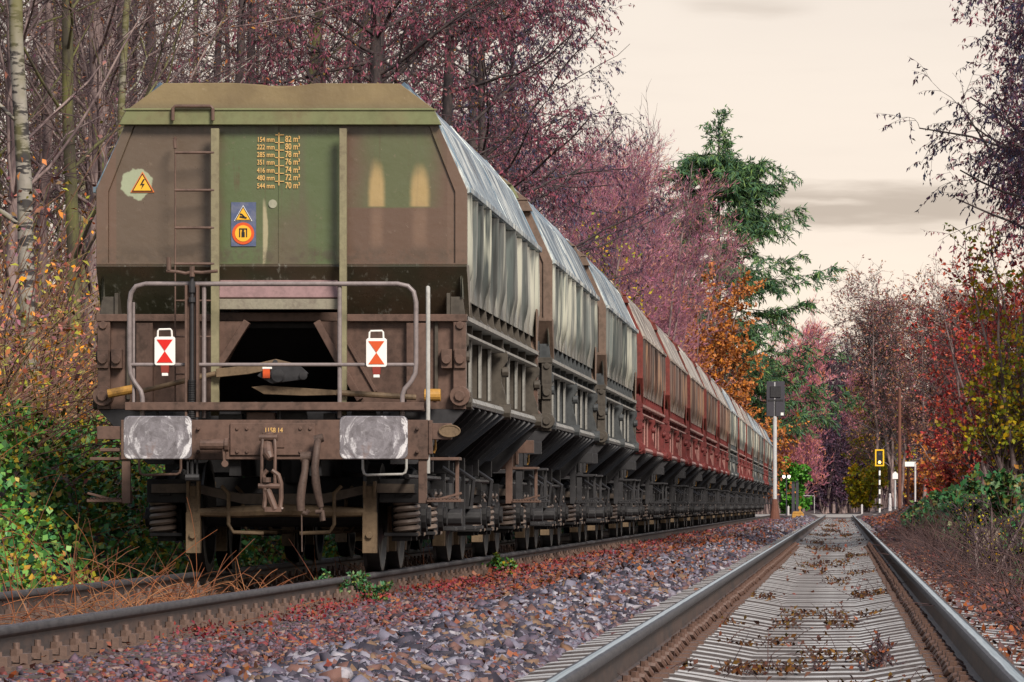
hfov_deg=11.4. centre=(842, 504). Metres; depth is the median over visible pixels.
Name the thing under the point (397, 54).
forest tree
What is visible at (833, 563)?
sleeper
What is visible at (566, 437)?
hopper wagon
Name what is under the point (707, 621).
sleeper
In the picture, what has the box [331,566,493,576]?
sleeper
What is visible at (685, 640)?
sleeper
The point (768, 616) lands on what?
sleeper
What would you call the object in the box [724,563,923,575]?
sleeper
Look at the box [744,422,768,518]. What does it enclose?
hopper wagon
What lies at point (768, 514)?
road kerb
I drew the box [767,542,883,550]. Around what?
sleeper
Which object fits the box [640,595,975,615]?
sleeper
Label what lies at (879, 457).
crossing signal
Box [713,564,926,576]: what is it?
sleeper
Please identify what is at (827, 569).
sleeper
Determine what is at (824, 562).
sleeper
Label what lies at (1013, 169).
overhanging tree
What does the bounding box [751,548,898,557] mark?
sleeper
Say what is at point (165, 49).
forest tree
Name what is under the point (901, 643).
sleeper
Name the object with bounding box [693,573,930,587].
sleeper
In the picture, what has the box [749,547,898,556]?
sleeper
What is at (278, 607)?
sleeper
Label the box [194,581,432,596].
sleeper
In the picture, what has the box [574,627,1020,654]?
sleeper
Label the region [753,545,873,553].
sleeper
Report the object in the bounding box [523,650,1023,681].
sleeper
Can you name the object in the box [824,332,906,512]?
purple tree
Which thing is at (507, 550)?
sleeper
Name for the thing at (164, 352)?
tail marker
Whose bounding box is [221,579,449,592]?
sleeper
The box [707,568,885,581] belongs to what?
sleeper
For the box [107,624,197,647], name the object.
sleeper
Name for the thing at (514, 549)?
sleeper
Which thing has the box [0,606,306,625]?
sleeper
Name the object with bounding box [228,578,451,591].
sleeper
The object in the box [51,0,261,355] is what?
forest tree
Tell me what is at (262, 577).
sleeper
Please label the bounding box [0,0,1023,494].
sky
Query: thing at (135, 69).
forest tree
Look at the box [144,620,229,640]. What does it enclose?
sleeper
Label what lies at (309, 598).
sleeper
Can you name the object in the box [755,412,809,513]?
orange tree
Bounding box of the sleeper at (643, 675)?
[628,667,1018,681]
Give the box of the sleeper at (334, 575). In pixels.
[327,566,510,577]
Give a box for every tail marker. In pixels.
[155,328,174,375]
[366,330,386,377]
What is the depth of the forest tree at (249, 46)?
103.32 m
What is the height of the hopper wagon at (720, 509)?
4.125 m
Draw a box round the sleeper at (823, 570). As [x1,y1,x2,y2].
[725,559,916,570]
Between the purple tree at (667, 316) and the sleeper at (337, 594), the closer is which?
the sleeper at (337, 594)
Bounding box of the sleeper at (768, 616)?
[634,598,976,618]
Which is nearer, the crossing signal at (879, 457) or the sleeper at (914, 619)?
the sleeper at (914, 619)
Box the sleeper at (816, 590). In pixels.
[688,575,943,591]
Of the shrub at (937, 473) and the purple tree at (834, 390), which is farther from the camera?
the purple tree at (834, 390)
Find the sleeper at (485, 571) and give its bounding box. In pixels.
[335,565,487,575]
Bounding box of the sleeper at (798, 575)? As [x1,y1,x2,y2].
[718,564,882,576]
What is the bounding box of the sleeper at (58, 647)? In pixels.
[34,635,150,662]
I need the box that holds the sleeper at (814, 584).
[698,571,926,584]
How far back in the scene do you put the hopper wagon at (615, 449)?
71.73 m
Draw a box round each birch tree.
[0,0,44,412]
[0,0,175,312]
[28,0,301,148]
[48,0,303,248]
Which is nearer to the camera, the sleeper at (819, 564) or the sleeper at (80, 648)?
the sleeper at (80, 648)
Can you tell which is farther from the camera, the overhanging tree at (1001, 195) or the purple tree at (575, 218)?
the purple tree at (575, 218)
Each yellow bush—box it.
[840,380,919,510]
[929,222,1023,481]
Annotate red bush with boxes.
[893,240,1023,484]
[914,345,1009,481]
[933,177,1023,473]
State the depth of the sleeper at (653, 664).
21.74 m
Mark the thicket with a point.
(59, 383)
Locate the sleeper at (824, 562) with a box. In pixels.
[741,552,902,562]
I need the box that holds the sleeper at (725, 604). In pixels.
[631,599,984,621]
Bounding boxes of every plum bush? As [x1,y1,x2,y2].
[792,394,889,512]
[803,421,856,513]
[819,416,878,512]
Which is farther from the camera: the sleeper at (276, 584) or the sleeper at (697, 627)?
the sleeper at (276, 584)
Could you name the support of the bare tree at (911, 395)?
on the ground at (871, 513)
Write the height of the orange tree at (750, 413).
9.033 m
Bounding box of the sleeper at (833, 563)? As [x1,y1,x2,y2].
[739,553,911,563]
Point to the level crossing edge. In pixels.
(836, 515)
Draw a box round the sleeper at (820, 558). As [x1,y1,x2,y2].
[746,549,899,558]
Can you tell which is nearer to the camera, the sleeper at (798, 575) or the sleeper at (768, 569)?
the sleeper at (768, 569)
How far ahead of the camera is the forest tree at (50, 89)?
64.95 m
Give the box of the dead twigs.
[618,466,1023,681]
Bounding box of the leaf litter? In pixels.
[873,529,1023,670]
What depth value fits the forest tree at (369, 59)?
128.31 m
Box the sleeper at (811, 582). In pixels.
[700,569,912,583]
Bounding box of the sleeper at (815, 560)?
[744,551,879,560]
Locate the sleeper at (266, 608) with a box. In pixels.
[34,602,324,619]
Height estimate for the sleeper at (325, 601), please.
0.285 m
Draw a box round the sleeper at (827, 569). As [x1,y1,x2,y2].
[725,558,915,569]
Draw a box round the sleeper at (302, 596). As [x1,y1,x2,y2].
[86,594,364,611]
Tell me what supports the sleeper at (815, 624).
on the ground at (871, 513)
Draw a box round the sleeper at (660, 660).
[514,652,1005,681]
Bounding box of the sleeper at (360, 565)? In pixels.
[358,562,365,572]
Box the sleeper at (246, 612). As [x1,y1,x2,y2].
[5,604,313,623]
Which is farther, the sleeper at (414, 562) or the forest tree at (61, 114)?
the forest tree at (61, 114)
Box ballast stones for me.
[0,515,1023,681]
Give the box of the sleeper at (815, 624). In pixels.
[628,603,991,625]
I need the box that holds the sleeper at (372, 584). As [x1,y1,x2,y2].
[184,583,412,597]
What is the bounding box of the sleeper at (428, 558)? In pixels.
[425,554,546,563]
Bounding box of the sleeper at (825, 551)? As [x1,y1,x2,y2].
[756,543,884,551]
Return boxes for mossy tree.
[212,0,409,85]
[274,0,509,148]
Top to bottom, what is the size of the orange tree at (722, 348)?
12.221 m
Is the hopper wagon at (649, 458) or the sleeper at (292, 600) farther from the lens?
the hopper wagon at (649, 458)
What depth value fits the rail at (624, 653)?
25.44 m
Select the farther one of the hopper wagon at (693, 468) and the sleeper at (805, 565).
the hopper wagon at (693, 468)
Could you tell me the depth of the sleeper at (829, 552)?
84.67 m
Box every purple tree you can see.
[427,86,575,199]
[452,82,554,197]
[455,103,639,277]
[491,132,635,274]
[522,123,686,314]
[527,109,690,325]
[540,135,673,292]
[547,130,681,318]
[583,159,739,387]
[602,197,712,376]
[625,196,745,362]
[637,222,758,406]
[754,349,799,513]
[755,331,809,512]
[765,289,850,511]
[776,329,857,512]
[782,325,836,511]
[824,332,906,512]
[838,362,885,510]
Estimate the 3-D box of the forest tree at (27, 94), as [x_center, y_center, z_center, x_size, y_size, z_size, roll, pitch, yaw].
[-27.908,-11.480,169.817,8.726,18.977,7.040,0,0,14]
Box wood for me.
[752,395,932,511]
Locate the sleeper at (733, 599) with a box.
[646,594,975,613]
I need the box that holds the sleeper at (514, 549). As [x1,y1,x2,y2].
[510,544,608,551]
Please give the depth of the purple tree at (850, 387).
359.90 m
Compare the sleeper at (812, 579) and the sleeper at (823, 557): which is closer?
the sleeper at (812, 579)
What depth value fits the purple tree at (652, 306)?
186.35 m
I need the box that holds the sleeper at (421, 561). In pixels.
[417,556,542,564]
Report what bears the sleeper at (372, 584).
on the ground at (871, 513)
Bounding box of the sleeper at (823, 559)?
[744,551,900,559]
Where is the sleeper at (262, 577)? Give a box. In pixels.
[260,574,469,586]
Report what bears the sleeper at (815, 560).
on the ground at (871, 513)
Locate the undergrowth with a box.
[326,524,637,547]
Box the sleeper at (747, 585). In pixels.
[674,582,952,598]
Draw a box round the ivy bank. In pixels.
[0,391,354,591]
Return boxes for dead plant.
[808,629,931,670]
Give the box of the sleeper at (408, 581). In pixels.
[238,577,417,589]
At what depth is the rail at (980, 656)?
25.43 m
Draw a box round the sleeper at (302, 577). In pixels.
[295,570,457,581]
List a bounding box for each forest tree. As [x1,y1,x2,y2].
[0,0,165,194]
[0,0,185,356]
[0,0,217,348]
[0,0,224,386]
[0,0,289,338]
[0,0,293,368]
[0,0,299,406]
[0,0,316,406]
[0,0,345,318]
[0,0,371,316]
[0,0,381,201]
[0,0,412,264]
[0,1,183,289]
[0,6,253,341]
[0,10,78,232]
[1,0,116,299]
[1,0,232,300]
[1,1,156,360]
[2,15,139,310]
[5,3,187,380]
[41,0,291,178]
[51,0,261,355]
[52,0,473,303]
[86,0,257,80]
[87,0,314,91]
[107,0,325,115]
[137,4,211,82]
[189,0,425,82]
[192,0,316,84]
[202,0,465,119]
[204,1,391,85]
[229,0,338,85]
[257,0,495,141]
[259,0,530,175]
[259,2,397,84]
[267,0,389,82]
[284,0,560,151]
[285,0,527,128]
[340,0,565,144]
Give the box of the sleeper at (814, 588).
[694,574,942,588]
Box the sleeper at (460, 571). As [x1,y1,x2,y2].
[308,568,468,580]
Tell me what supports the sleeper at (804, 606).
on the ground at (871, 513)
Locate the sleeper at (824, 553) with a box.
[758,547,866,553]
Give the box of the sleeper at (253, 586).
[244,576,457,589]
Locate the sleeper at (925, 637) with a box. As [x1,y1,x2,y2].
[562,629,1023,658]
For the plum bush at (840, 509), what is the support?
on the ground at (871, 513)
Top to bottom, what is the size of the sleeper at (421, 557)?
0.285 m
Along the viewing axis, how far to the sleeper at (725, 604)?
34.87 m
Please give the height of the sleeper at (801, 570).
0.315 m
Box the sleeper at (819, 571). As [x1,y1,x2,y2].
[720,560,918,572]
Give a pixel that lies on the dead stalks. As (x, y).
(150, 598)
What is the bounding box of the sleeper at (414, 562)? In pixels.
[409,556,537,565]
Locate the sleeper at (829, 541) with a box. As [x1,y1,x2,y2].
[776,539,865,541]
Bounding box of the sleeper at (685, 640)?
[560,633,1017,662]
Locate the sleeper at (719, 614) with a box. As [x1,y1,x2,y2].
[618,607,996,629]
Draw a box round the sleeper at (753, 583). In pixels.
[683,578,949,594]
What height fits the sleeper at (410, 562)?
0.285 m
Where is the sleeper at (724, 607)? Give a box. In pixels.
[634,602,947,622]
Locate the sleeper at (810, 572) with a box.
[721,562,917,572]
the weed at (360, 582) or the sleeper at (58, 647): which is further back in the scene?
the weed at (360, 582)
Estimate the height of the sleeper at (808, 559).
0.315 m
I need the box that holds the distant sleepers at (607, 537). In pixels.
[562,522,717,544]
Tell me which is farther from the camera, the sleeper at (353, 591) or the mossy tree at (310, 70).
the mossy tree at (310, 70)
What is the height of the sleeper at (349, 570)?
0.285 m
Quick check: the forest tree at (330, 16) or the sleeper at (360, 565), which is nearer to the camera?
the sleeper at (360, 565)
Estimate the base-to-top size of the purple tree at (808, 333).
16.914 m
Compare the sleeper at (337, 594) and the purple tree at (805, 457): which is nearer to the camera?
the sleeper at (337, 594)
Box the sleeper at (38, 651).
[31,640,126,665]
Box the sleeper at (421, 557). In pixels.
[420,555,544,563]
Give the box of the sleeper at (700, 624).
[590,619,1007,645]
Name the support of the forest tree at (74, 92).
on the ground at (871, 513)
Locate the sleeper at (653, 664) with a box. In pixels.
[527,657,1008,681]
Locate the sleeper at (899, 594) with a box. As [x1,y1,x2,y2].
[660,590,962,608]
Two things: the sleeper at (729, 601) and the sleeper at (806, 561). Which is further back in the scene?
the sleeper at (806, 561)
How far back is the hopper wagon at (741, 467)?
160.60 m
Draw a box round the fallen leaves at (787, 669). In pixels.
[669,519,941,681]
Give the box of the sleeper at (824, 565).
[733,554,909,565]
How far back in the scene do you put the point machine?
275.72 m
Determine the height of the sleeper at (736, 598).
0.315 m
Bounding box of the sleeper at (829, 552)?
[761,546,868,552]
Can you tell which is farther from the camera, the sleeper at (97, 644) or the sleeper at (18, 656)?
the sleeper at (97, 644)
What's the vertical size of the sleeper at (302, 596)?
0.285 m
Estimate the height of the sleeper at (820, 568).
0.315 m
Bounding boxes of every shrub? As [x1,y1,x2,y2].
[777,456,812,513]
[843,462,888,512]
[896,460,927,502]
[905,446,939,496]
[907,429,952,487]
[915,427,955,490]
[921,449,946,489]
[936,443,972,488]
[943,432,1009,486]
[947,491,1023,575]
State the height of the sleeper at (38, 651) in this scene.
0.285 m
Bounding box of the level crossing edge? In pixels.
[812,514,876,516]
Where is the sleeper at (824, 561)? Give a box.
[740,551,876,561]
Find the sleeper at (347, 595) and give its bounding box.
[145,588,370,603]
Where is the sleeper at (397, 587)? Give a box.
[212,580,442,593]
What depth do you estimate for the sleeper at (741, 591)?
40.39 m
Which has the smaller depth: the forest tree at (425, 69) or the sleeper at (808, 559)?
the sleeper at (808, 559)
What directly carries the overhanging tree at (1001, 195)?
on the ground at (871, 513)
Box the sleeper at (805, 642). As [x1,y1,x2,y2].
[594,618,1012,643]
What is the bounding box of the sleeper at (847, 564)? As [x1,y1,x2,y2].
[739,554,876,564]
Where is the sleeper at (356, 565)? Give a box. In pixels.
[351,563,521,573]
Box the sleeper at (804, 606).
[659,588,969,607]
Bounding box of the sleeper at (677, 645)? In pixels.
[544,639,1023,670]
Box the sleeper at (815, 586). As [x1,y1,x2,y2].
[693,572,935,587]
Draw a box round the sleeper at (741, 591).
[663,587,963,605]
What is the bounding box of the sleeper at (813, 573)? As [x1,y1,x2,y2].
[728,561,925,573]
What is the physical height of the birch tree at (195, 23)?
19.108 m
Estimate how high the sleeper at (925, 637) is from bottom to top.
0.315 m
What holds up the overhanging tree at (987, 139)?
on the ground at (871, 513)
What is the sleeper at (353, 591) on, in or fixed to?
on the ground at (871, 513)
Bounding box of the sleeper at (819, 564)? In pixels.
[737,554,910,564]
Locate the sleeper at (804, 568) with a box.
[731,558,878,568]
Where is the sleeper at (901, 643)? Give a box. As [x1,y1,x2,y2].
[578,624,1020,652]
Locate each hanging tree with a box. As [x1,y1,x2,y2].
[162,0,581,195]
[256,0,634,213]
[323,0,669,281]
[361,0,612,229]
[366,0,682,300]
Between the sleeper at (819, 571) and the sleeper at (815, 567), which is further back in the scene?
the sleeper at (815, 567)
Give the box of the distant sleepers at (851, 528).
[783,518,876,537]
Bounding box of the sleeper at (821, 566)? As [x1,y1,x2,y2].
[732,556,881,566]
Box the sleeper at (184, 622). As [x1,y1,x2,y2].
[179,614,261,636]
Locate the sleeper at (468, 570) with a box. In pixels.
[319,567,473,576]
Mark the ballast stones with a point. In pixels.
(442, 658)
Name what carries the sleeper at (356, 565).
on the ground at (871, 513)
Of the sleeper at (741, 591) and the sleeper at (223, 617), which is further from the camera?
the sleeper at (741, 591)
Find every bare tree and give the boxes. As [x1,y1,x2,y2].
[552,82,740,391]
[819,255,933,509]
[854,258,981,497]
[902,248,1022,469]
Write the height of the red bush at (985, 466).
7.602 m
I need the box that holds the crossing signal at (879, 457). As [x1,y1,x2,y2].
[875,449,883,512]
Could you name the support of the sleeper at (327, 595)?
on the ground at (871, 513)
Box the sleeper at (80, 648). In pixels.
[70,632,164,657]
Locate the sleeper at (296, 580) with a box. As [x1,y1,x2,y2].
[284,570,482,582]
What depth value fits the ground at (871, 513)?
48.49 m
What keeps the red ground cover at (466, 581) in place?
on the ground at (871, 513)
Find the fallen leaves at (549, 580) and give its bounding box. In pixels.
[0,476,1023,681]
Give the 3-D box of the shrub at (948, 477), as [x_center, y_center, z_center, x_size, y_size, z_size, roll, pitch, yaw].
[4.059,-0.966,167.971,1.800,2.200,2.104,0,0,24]
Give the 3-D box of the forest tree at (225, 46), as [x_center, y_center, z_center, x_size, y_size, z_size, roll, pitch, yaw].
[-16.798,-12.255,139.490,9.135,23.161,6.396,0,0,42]
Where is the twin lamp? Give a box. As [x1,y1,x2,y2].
[782,475,789,513]
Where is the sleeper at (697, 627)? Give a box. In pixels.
[585,621,1017,648]
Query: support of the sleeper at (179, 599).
on the ground at (871, 513)
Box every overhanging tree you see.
[876,0,1023,293]
[922,0,1023,260]
[947,0,1023,267]
[951,0,1023,231]
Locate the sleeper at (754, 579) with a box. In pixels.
[698,577,949,592]
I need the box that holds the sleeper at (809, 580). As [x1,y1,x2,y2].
[706,567,909,580]
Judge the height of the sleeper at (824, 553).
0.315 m
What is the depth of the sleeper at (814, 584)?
50.59 m
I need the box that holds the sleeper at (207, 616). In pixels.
[203,610,285,630]
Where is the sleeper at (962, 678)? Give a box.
[618,675,971,681]
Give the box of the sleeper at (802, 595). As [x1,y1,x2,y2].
[679,579,942,595]
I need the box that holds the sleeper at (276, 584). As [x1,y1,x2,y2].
[267,574,438,585]
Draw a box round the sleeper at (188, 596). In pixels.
[175,584,417,598]
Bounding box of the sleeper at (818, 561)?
[743,552,874,561]
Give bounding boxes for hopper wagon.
[87,82,541,574]
[335,179,599,558]
[431,238,638,547]
[501,280,666,541]
[563,310,688,535]
[603,333,704,531]
[605,352,718,528]
[635,366,729,526]
[659,379,738,524]
[678,397,752,521]
[712,392,746,522]
[731,406,758,520]
[738,417,763,519]
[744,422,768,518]
[750,427,772,517]
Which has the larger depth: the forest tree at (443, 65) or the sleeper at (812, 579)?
the forest tree at (443, 65)
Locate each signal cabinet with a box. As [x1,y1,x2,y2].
[792,481,794,512]
[796,480,798,510]
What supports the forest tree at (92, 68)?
on the ground at (871, 513)
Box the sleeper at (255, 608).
[20,603,295,621]
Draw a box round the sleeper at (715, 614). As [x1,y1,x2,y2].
[612,608,1003,632]
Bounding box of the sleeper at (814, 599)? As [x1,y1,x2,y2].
[672,583,954,599]
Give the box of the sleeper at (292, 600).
[73,596,357,613]
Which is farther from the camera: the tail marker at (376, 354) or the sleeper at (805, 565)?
the sleeper at (805, 565)
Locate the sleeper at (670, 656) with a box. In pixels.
[528,646,1023,679]
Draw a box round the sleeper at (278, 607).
[37,599,343,617]
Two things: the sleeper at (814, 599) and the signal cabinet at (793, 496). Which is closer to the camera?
the sleeper at (814, 599)
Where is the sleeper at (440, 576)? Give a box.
[277,572,448,583]
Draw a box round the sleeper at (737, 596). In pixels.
[655,591,962,610]
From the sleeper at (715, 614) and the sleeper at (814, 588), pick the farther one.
the sleeper at (814, 588)
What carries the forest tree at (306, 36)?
on the ground at (871, 513)
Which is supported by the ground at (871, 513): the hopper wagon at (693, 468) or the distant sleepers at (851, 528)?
the distant sleepers at (851, 528)
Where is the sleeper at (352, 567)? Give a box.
[348,564,495,573]
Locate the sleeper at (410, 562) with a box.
[404,557,534,566]
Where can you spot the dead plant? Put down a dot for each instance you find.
(880, 655)
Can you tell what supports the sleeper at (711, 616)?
on the ground at (871, 513)
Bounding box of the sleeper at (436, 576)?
[270,572,442,584]
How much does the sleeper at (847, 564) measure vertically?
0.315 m
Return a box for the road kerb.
[755,514,791,515]
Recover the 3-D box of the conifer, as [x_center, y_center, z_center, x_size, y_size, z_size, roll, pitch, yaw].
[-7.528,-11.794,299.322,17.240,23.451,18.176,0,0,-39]
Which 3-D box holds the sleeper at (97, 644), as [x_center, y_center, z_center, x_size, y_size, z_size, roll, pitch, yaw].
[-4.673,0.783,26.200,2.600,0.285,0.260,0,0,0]
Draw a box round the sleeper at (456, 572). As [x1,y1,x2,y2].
[299,569,481,581]
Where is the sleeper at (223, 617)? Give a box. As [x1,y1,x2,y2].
[216,608,290,628]
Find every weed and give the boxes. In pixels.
[314,568,393,600]
[482,552,517,573]
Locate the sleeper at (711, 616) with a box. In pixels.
[609,610,1005,635]
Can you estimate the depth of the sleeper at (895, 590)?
41.52 m
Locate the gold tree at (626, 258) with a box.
[529,188,680,345]
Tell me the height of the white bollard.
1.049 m
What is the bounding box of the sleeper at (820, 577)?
[711,565,930,577]
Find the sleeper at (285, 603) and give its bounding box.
[61,598,327,615]
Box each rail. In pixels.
[0,515,769,663]
[0,522,693,617]
[543,515,825,681]
[852,515,1023,681]
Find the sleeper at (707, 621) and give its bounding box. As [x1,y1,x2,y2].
[599,615,1008,640]
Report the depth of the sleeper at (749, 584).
43.88 m
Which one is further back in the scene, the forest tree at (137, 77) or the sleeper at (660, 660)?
the forest tree at (137, 77)
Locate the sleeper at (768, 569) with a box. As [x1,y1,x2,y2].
[708,565,920,578]
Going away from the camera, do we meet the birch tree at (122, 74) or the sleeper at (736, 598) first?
the sleeper at (736, 598)
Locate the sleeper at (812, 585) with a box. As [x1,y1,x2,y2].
[696,571,941,585]
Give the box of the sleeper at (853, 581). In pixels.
[704,568,911,581]
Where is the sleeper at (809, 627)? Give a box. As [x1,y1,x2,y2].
[621,605,994,628]
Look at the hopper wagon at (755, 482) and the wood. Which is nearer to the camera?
the hopper wagon at (755, 482)
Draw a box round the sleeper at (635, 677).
[630,671,1023,681]
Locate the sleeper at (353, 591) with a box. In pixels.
[155,586,405,602]
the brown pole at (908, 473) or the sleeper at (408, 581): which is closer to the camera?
the sleeper at (408, 581)
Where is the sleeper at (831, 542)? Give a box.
[773,540,881,542]
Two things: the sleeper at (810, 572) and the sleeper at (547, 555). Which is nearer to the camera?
the sleeper at (810, 572)
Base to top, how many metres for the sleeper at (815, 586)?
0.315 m
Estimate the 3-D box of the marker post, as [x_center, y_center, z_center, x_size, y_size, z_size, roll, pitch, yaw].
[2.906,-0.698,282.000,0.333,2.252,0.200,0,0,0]
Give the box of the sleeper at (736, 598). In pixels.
[651,592,962,611]
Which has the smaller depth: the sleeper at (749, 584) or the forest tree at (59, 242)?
the sleeper at (749, 584)
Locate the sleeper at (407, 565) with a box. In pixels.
[403,557,532,566]
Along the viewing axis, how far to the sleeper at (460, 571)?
51.38 m
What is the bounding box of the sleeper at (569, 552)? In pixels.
[464,550,575,558]
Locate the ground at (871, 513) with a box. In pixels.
[0,453,1023,680]
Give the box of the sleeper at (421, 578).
[252,575,442,587]
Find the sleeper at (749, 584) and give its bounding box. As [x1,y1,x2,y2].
[677,580,943,597]
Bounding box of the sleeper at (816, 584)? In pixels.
[701,570,913,584]
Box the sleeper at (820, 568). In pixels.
[730,557,879,568]
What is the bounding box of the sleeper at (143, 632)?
[132,621,222,644]
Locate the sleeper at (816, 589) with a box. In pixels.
[693,575,944,589]
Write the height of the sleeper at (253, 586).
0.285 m
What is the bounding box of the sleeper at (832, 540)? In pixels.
[777,538,858,540]
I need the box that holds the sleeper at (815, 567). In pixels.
[732,557,883,567]
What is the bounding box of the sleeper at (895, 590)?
[667,585,962,602]
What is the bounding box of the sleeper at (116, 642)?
[103,628,182,651]
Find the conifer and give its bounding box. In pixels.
[624,104,873,447]
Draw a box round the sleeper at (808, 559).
[741,550,891,559]
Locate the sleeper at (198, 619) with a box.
[193,612,272,633]
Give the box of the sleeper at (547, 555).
[429,554,551,562]
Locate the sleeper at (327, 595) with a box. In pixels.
[122,591,385,606]
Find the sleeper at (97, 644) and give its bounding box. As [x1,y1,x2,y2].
[87,630,183,654]
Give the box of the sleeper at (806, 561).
[739,552,878,562]
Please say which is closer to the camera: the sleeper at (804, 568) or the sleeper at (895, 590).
the sleeper at (895, 590)
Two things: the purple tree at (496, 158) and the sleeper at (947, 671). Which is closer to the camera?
the sleeper at (947, 671)
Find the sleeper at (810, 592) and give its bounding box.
[682,577,946,593]
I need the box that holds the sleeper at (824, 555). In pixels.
[753,546,895,555]
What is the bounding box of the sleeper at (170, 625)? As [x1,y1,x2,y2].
[154,616,251,638]
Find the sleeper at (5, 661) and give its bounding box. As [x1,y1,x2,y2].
[0,652,98,674]
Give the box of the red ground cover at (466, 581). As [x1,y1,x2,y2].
[144,529,714,641]
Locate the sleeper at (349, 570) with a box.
[342,565,490,573]
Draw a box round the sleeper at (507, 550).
[503,545,603,552]
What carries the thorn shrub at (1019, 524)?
on the ground at (871, 513)
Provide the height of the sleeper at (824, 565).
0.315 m
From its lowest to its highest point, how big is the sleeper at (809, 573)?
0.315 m
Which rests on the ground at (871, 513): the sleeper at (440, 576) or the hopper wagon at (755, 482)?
the sleeper at (440, 576)
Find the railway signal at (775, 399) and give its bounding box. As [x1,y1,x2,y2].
[766,381,784,518]
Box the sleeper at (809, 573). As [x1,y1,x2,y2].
[718,562,923,574]
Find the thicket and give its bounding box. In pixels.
[0,60,275,491]
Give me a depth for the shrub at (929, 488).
232.14 m
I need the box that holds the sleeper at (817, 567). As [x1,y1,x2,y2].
[730,556,898,567]
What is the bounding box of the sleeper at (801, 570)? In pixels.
[729,559,912,570]
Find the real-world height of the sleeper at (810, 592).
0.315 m
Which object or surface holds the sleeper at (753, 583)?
on the ground at (871, 513)
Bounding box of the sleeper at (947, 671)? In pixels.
[628,661,1012,681]
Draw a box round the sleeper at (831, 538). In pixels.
[782,536,863,538]
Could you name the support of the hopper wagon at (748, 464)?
on the rail at (281, 568)
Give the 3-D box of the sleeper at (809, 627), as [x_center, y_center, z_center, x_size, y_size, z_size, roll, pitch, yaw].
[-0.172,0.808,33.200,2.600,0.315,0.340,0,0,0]
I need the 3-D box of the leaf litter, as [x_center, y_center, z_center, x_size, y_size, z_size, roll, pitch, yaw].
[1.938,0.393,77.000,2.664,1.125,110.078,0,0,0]
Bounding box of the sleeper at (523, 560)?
[402,558,530,567]
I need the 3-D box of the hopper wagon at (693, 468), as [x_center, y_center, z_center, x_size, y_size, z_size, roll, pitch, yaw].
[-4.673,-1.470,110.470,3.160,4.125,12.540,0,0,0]
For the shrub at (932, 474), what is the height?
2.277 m
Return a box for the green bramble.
[946,462,1023,531]
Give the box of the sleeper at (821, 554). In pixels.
[758,546,875,554]
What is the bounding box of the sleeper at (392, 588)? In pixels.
[204,581,439,594]
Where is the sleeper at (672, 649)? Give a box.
[535,642,1023,675]
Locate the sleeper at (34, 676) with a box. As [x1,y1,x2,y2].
[0,675,72,678]
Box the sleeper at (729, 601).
[648,597,970,616]
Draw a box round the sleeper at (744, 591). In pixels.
[665,586,954,604]
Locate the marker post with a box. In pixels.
[892,472,897,508]
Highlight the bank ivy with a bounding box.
[900,474,1023,584]
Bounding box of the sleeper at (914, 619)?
[604,613,1004,637]
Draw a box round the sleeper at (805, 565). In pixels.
[740,555,897,565]
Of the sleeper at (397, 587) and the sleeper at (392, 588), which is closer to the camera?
the sleeper at (392, 588)
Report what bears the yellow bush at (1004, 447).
on the ground at (871, 513)
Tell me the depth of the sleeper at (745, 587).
42.08 m
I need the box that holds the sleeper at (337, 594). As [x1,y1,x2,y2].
[126,589,381,605]
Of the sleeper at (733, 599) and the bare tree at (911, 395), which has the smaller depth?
the sleeper at (733, 599)
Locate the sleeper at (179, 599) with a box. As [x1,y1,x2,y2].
[165,585,407,600]
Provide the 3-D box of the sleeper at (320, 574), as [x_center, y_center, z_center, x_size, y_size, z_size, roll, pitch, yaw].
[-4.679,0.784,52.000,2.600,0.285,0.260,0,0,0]
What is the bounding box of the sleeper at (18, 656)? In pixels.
[10,643,102,669]
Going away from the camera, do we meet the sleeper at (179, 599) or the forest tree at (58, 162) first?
the sleeper at (179, 599)
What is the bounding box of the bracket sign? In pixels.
[905,462,915,503]
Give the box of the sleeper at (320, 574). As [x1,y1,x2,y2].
[314,568,470,578]
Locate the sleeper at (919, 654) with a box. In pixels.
[557,636,1023,666]
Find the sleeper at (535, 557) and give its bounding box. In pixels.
[413,556,540,564]
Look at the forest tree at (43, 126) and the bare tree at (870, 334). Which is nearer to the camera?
the forest tree at (43, 126)
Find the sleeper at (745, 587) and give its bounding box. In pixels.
[667,583,951,600]
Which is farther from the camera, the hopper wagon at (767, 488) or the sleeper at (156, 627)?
the hopper wagon at (767, 488)
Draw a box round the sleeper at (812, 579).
[714,566,908,579]
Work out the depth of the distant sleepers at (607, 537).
114.28 m
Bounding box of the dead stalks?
[0,361,540,624]
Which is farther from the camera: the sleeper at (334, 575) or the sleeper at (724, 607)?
the sleeper at (334, 575)
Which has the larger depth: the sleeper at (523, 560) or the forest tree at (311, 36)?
the forest tree at (311, 36)
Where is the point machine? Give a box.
[792,506,803,517]
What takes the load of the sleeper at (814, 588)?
on the ground at (871, 513)
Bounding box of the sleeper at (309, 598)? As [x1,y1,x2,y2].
[99,593,352,609]
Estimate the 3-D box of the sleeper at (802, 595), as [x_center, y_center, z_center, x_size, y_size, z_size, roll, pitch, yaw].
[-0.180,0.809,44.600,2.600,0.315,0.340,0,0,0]
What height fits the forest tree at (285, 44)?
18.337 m
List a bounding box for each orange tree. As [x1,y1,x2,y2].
[655,258,767,410]
[709,349,772,468]
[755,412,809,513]
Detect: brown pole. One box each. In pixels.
[898,388,901,508]
[907,415,908,505]
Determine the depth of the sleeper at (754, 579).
46.33 m
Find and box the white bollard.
[888,493,891,510]
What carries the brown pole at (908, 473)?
on the ground at (871, 513)
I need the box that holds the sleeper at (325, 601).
[112,592,381,608]

